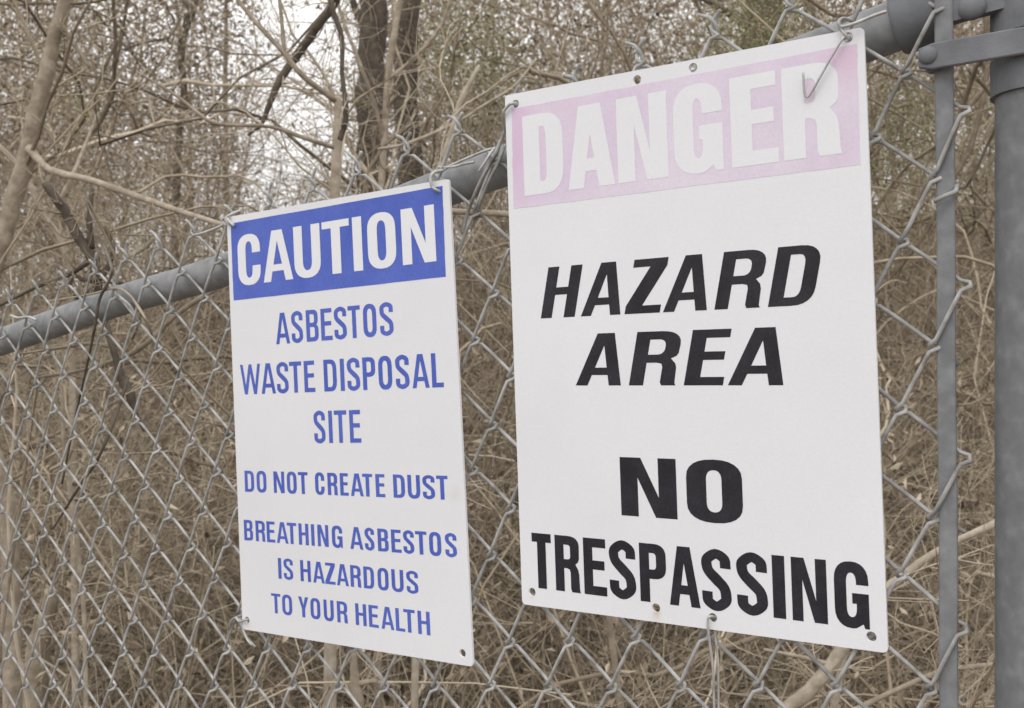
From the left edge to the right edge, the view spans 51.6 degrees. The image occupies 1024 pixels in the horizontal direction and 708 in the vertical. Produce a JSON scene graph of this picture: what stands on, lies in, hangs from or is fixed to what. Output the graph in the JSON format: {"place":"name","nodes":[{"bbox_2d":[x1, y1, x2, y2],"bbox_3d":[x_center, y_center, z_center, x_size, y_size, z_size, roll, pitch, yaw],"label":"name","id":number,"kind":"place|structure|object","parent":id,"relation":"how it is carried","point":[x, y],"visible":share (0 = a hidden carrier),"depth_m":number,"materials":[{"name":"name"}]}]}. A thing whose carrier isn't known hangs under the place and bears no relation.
{"place":"outdoors","nodes":[
{"label":"outdoors","id":0,"kind":"place"},
{"bbox_2d":[0,0,993,295],"label":"sky","id":1,"kind":"structure","parent":0,"point":[301,12],"materials":[{"name":"white"}]},
{"bbox_2d":[0,206,994,707],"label":"ground","id":2,"kind":"structure","parent":0,"point":[420,698],"depth_m":5.59,"materials":[{"name":"brown plant"}]},
{"bbox_2d":[22,586,59,707],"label":"stump","id":3,"kind":"object","parent":2,"relation":"on","point":[52,607],"visible":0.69,"depth_m":3.18,"materials":[{"name":"brown plant"}]},
{"bbox_2d":[0,390,107,707],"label":"trunk","id":4,"kind":"object","parent":2,"relation":"on","point":[11,680],"visible":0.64,"depth_m":2.19,"materials":[{"name":"brown plant"}]},
{"bbox_2d":[0,306,151,707],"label":"thin stem","id":5,"kind":"object","parent":2,"relation":"on","point":[82,597],"visible":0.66,"depth_m":2.10,"materials":[{"name":"brown plant"}]},
{"bbox_2d":[0,53,228,707],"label":"stem","id":6,"kind":"object","parent":2,"relation":"on","point":[8,155],"visible":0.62,"depth_m":2.79,"materials":[{"name":"brown plant"}]},
{"bbox_2d":[0,201,283,656],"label":"brown limb","id":7,"kind":"object","parent":2,"relation":"on","point":[168,322],"visible":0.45,"depth_m":2.00,"materials":[{"name":"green plant"}]},
{"bbox_2d":[87,0,223,412],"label":"dark tree","id":8,"kind":"object","parent":2,"relation":"on","point":[183,89],"visible":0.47,"depth_m":8.97,"materials":[{"name":"brown plant"}]},
{"bbox_2d":[0,0,328,275],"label":"sapling","id":9,"kind":"object","parent":2,"relation":"on","point":[42,96],"visible":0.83,"depth_m":2.58,"materials":[{"name":"brown plant"}]},
{"bbox_2d":[125,0,436,707],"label":"forked tree","id":10,"kind":"object","parent":2,"relation":"on","point":[339,124],"visible":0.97,"depth_m":2.45,"materials":[{"name":"brown plant"}]},
{"bbox_2d":[377,58,536,150],"bbox_3d":[-0.134,-0.614,2.601,0.393,0.228,0.145,0,0,0],"label":"crooked limb","id":11,"kind":"object","parent":10,"relation":"attached to","point":[440,130],"visible":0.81,"depth_m":2.60,"materials":[{"name":"brown plant"}]},
{"bbox_2d":[212,0,489,705],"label":"tan sapling","id":12,"kind":"object","parent":2,"relation":"on","point":[384,125],"visible":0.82,"depth_m":3.59,"materials":[{"name":"brown plant"}]},
{"bbox_2d":[339,645,403,707],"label":"grey stem","id":13,"kind":"object","parent":2,"relation":"on","point":[356,689],"visible":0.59,"depth_m":2.10,"materials":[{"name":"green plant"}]},
{"bbox_2d":[262,0,506,278],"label":"oak tree","id":14,"kind":"object","parent":2,"relation":"on","point":[375,55],"visible":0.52,"depth_m":5.54,"materials":[{"name":"brown plant"}]},
{"bbox_2d":[259,0,515,459],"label":"oak tree","id":15,"kind":"object","parent":2,"relation":"on","point":[412,15],"visible":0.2,"depth_m":6.14,"materials":[{"name":"brown plant"}]},
{"bbox_2d":[410,13,542,707],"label":"broken stem","id":16,"kind":"object","parent":2,"relation":"on","point":[415,661],"visible":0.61,"depth_m":2.10,"materials":[{"name":"brown plant"}]},
{"bbox_2d":[0,0,994,707],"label":"brush thicket","id":17,"kind":"object","parent":2,"relation":"on","point":[484,592],"visible":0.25,"depth_m":4.40,"materials":[{"name":"brown plant"}]},
{"bbox_2d":[0,0,994,707],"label":"dead leaves","id":18,"kind":"object","parent":2,"relation":"on","point":[552,14],"visible":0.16,"depth_m":6.67,"materials":[{"name":"brown plant"}]},
{"bbox_2d":[0,0,994,491],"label":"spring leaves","id":19,"kind":"object","parent":2,"relation":"on","point":[738,20],"visible":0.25,"depth_m":5.51,"materials":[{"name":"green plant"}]},
{"bbox_2d":[0,0,994,297],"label":"bare woodland","id":20,"kind":"object","parent":2,"relation":"on","point":[390,142],"visible":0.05,"depth_m":18.91,"materials":[{"name":"brown plant"}]},
{"bbox_2d":[315,180,698,707],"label":"brown limb","id":21,"kind":"object","parent":2,"relation":"on","point":[609,620],"visible":0.23,"depth_m":1.99,"materials":[{"name":"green plant"}]},
{"bbox_2d":[0,0,1023,707],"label":"chain link fence","id":22,"kind":"object","parent":2,"relation":"on","point":[924,28],"visible":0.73,"depth_m":0.88,"materials":[{"name":"metal"}]},
{"bbox_2d":[0,181,167,431],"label":"dark vine","id":23,"kind":"object","parent":22,"relation":"hanging from","point":[85,245],"visible":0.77,"depth_m":1.94,"materials":[{"name":"brown plant"}]},
{"bbox_2d":[61,197,113,483],"bbox_3d":[-0.647,-0.017,1.609,0.024,0.467,0.368,0,0,-31],"label":"climbing twig","id":24,"kind":"object","parent":22,"relation":"attached to","point":[97,308],"visible":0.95,"depth_m":1.52,"materials":[{"name":"brown plant"}]},
{"bbox_2d":[45,287,159,355],"bbox_3d":[-0.622,-0.045,1.564,0.406,0.095,0.075,0,0,39],"label":"climbing twig","id":25,"kind":"object","parent":22,"relation":"attached to","point":[135,303],"visible":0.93,"depth_m":1.44,"materials":[{"name":"brown plant"}]},
{"bbox_2d":[52,374,172,529],"bbox_3d":[-0.658,0.159,1.621,0.287,0.259,0.120,0,0,29],"label":"climbing twig","id":26,"kind":"object","parent":22,"relation":"attached to","point":[113,422],"visible":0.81,"depth_m":1.55,"materials":[{"name":"brown plant"}]},
{"bbox_2d":[221,169,473,665],"bbox_3d":[-0.200,0.084,1.208,0.390,0.559,0.029,0,0,36],"label":"caution sign","id":27,"kind":"object","parent":22,"relation":"attached to","point":[351,496],"visible":1,"depth_m":1.19,"materials":[{"name":"white plastic"}]},
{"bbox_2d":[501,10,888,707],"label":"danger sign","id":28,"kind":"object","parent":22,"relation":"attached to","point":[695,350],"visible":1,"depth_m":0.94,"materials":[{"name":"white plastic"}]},
{"bbox_2d":[628,0,853,67],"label":"tree","id":29,"kind":"object","parent":2,"relation":"on","point":[710,2],"visible":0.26,"depth_m":5.91,"materials":[{"name":"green plant"}]},
{"bbox_2d":[637,641,874,707],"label":"pale limb","id":30,"kind":"object","parent":2,"relation":"on","point":[811,688],"visible":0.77,"depth_m":1.89,"materials":[{"name":"beige plant"}]},
{"bbox_2d":[830,516,994,707],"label":"pale limb","id":31,"kind":"object","parent":2,"relation":"on","point":[920,563],"visible":0.49,"depth_m":2.09,"materials":[{"name":"beige plant"}]},
{"bbox_2d":[854,635,994,707],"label":"brown limb","id":32,"kind":"object","parent":2,"relation":"on","point":[886,694],"visible":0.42,"depth_m":2.19,"materials":[{"name":"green plant"}]}
]}

